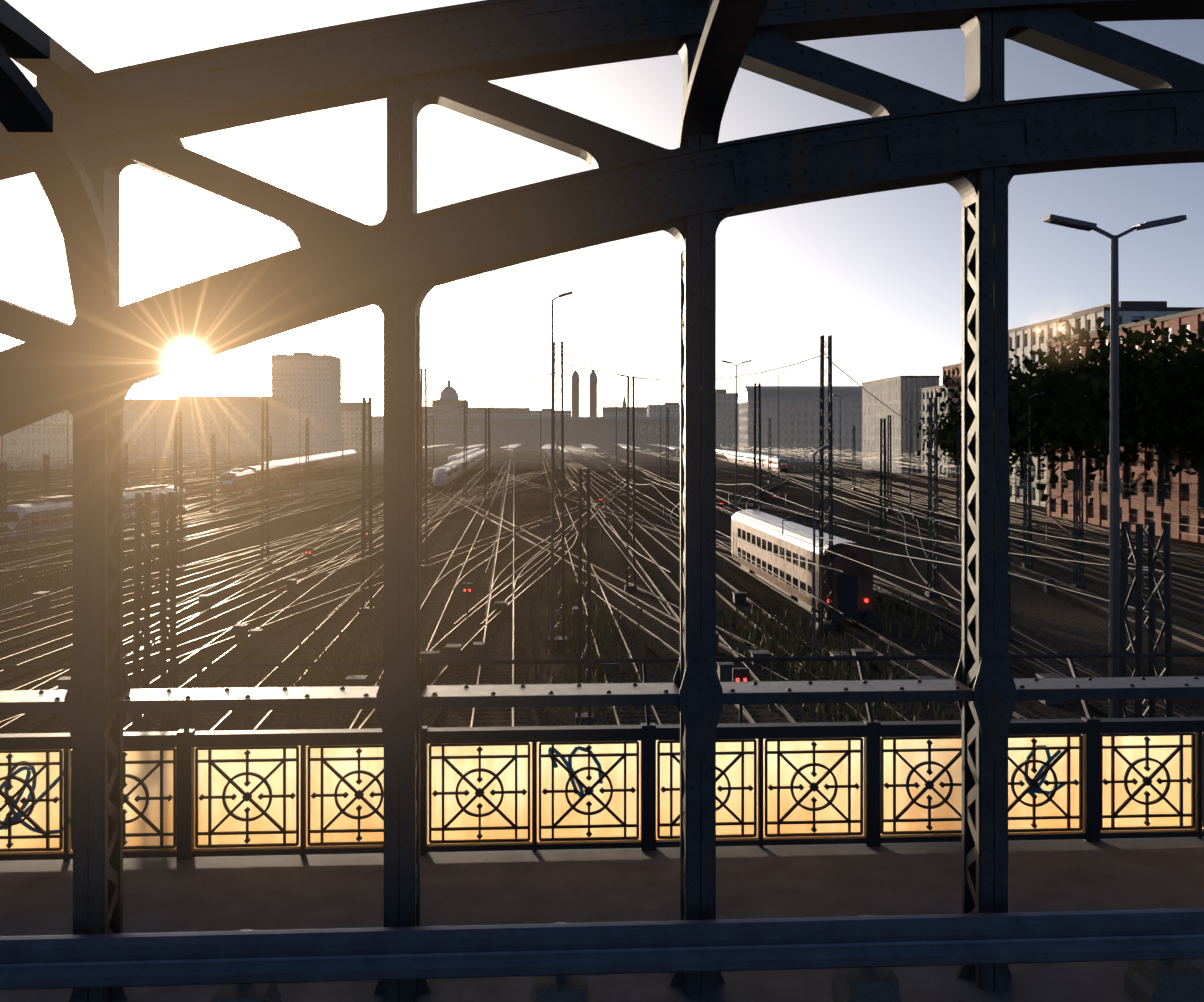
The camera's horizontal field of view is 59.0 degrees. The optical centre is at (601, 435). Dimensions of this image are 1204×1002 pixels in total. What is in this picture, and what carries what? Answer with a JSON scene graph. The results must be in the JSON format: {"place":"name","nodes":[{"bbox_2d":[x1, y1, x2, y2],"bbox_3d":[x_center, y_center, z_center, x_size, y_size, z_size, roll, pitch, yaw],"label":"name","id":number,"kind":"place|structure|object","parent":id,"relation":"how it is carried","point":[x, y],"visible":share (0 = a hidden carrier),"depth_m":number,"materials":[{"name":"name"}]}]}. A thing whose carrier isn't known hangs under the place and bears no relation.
{"place":"outdoors","nodes":[
{"label":"outdoors","id":0,"kind":"place"},
{"bbox_2d":[0,446,787,530],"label":"train","id":1,"kind":"object","parent":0,"point":[440,479],"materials":[{"name":"white metal"}]},
{"bbox_2d":[432,452,559,480],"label":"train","id":2,"kind":"object","parent":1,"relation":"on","point":[465,468],"depth_m":273.33,"materials":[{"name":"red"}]},
{"bbox_2d":[0,837,1203,1001],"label":"sidewalk","id":3,"kind":"structure","parent":0,"point":[239,893],"depth_m":8.68,"materials":[{"name":"concrete"}]},
{"bbox_2d":[0,0,1203,1001],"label":"bridge truss","id":4,"kind":"object","parent":3,"relation":"on","point":[51,144],"visible":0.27,"depth_m":7.09,"materials":[{"name":"black metal"}]},
{"bbox_2d":[0,0,1201,934],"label":"rivets","id":5,"kind":"object","parent":4,"relation":"attached to","point":[552,237],"visible":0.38,"depth_m":7.05,"materials":[{"name":"black metal"}]},
{"bbox_2d":[0,677,1203,701],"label":"beam top plates","id":6,"kind":"object","parent":4,"relation":"on","point":[499,690],"visible":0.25,"depth_m":7.27,"materials":[{"name":"metal"}]},
{"bbox_2d":[0,908,1203,989],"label":"guard rail","id":7,"kind":"object","parent":3,"relation":"on","point":[243,958],"visible":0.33,"depth_m":6.76,"materials":[{"name":"metal"}]},
{"bbox_2d":[211,959,1203,1001],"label":"guard rail blocks","id":8,"kind":"structure","parent":7,"relation":"attached to","point":[1159,981],"depth_m":6.87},
{"bbox_2d":[0,652,1203,861],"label":"bridge railing","id":9,"kind":"object","parent":3,"relation":"on","point":[1088,730],"visible":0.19,"depth_m":9.64,"materials":[{"name":"black metal"}]},
{"bbox_2d":[0,745,1065,833],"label":"graffiti","id":10,"kind":"object","parent":9,"relation":"attached to","point":[17,816],"visible":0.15,"depth_m":9.64,"materials":[{"name":"black paint"}]},
{"bbox_2d":[0,732,1203,851],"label":"railing panels","id":11,"kind":"object","parent":9,"relation":"attached to","point":[452,777],"visible":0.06,"depth_m":9.67,"materials":[{"name":"yellow glass"}]},
{"bbox_2d":[0,450,1203,828],"bbox_3d":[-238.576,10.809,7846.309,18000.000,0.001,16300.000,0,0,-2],"label":"terrain","id":12,"kind":"structure","parent":0,"point":[1068,626],"depth_m":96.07,"materials":[{"name":"brown gravel"}]},
{"bbox_2d":[0,536,961,730],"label":"track weeds","id":13,"kind":"object","parent":12,"relation":"on","point":[792,642],"visible":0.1,"depth_m":53.81,"materials":[{"name":"plant"}]},
{"bbox_2d":[304,493,851,722],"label":"railway signals","id":14,"kind":"object","parent":12,"relation":"on","point":[741,674],"depth_m":62.36,"materials":[{"name":"metal"}]},
{"bbox_2d":[306,499,746,681],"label":"signal lights","id":15,"kind":"object","parent":14,"relation":"attached to","point":[737,679],"visible":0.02,"depth_m":39.42},
{"bbox_2d":[31,499,1134,704],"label":"trackside boxes","id":16,"kind":"object","parent":12,"relation":"on","point":[453,651],"visible":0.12,"depth_m":49.94,"materials":[{"name":"grey metal"}]},
{"bbox_2d":[0,335,1172,731],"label":"catenary masts","id":17,"kind":"object","parent":12,"relation":"on","point":[168,513],"visible":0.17,"depth_m":58.39,"materials":[{"name":"metal"}]},
{"bbox_2d":[0,346,1203,616],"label":"overhead wires","id":18,"kind":"object","parent":17,"relation":"hanging from","point":[508,458],"visible":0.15,"depth_m":74.25,"materials":[{"name":"metal"}]},
{"bbox_2d":[1,214,1186,717],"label":"street lamps","id":19,"kind":"object","parent":12,"relation":"on","point":[1113,534],"visible":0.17,"depth_m":22.26,"materials":[{"name":"grey metal"}]},
{"bbox_2d":[0,451,1203,732],"bbox_3d":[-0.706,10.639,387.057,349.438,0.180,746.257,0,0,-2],"label":"yard rails","id":20,"kind":"object","parent":12,"relation":"on","point":[6,723],"visible":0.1,"depth_m":80.35,"materials":[{"name":"metal"}]},
{"bbox_2d":[0,451,872,620],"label":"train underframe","id":21,"kind":"object","parent":20,"relation":"on","point":[848,595],"depth_m":94.82,"materials":[{"name":"grey metal"}]},
{"bbox_2d":[0,492,184,541],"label":"train windows","id":22,"kind":"structure","parent":21,"relation":"on","point":[43,534],"depth_m":100.51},
{"bbox_2d":[0,448,812,598],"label":"train windows","id":23,"kind":"structure","parent":21,"relation":"on","point":[14,517],"depth_m":95.30,"materials":[{"name":"grey glass"}]},
{"bbox_2d":[221,448,854,553],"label":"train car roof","id":24,"kind":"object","parent":21,"relation":"on","point":[805,537],"depth_m":77.06,"materials":[{"name":"white metal"}]},
{"bbox_2d":[731,518,872,613],"bbox_3d":[12.794,7.949,72.751,2.900,4.000,26.800,0,0,-4],"label":"passenger train car","id":25,"kind":"object","parent":21,"relation":"on","point":[862,571],"visible":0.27,"depth_m":62.63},
{"bbox_2d":[0,301,1203,454],"bbox_3d":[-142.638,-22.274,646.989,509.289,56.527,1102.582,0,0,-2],"label":"building roofs","id":26,"kind":"structure","parent":12,"relation":"on","point":[187,402],"depth_m":520.11,"materials":[{"name":"grey concrete"}]},
{"bbox_2d":[0,311,1203,542],"bbox_3d":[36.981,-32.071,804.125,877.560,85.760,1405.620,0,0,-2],"label":"buildings","id":27,"kind":"structure","parent":12,"relation":"on","point":[744,418],"materials":[{"name":"grey concrete"}]},
{"bbox_2d":[3,316,1203,534],"bbox_3d":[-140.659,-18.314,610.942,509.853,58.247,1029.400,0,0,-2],"label":"building windows","id":28,"kind":"structure","parent":27,"relation":"attached to","point":[1151,490],"depth_m":433.10,"materials":[{"name":"black glass"}]},
{"bbox_2d":[422,368,861,459],"bbox_3d":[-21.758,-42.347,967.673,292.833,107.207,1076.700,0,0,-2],"label":"grey metal roof","id":29,"kind":"object","parent":27,"relation":"on","point":[799,393],"depth_m":482.69,"materials":[{"name":"grey metal"}]},
{"bbox_2d":[128,365,1203,509],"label":"tree trunks","id":30,"kind":"object","parent":12,"relation":"on","point":[1163,473],"visible":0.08,"depth_m":97.27,"materials":[{"name":"brown plant"}]},
{"bbox_2d":[0,316,1203,504],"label":"trees","id":31,"kind":"object","parent":30,"relation":"attached to","point":[1154,386],"visible":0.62,"depth_m":88.63,"materials":[{"name":"green plant"}]},
{"bbox_2d":[0,0,1203,416],"label":"sky","id":32,"kind":"structure","parent":0,"point":[878,273],"materials":[{"name":"white"}]},
{"bbox_2d":[961,360,961,478],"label":"pink facade render","id":33,"kind":"object","parent":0,"point":[961,385],"visible":0.02,"depth_m":262.54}
]}

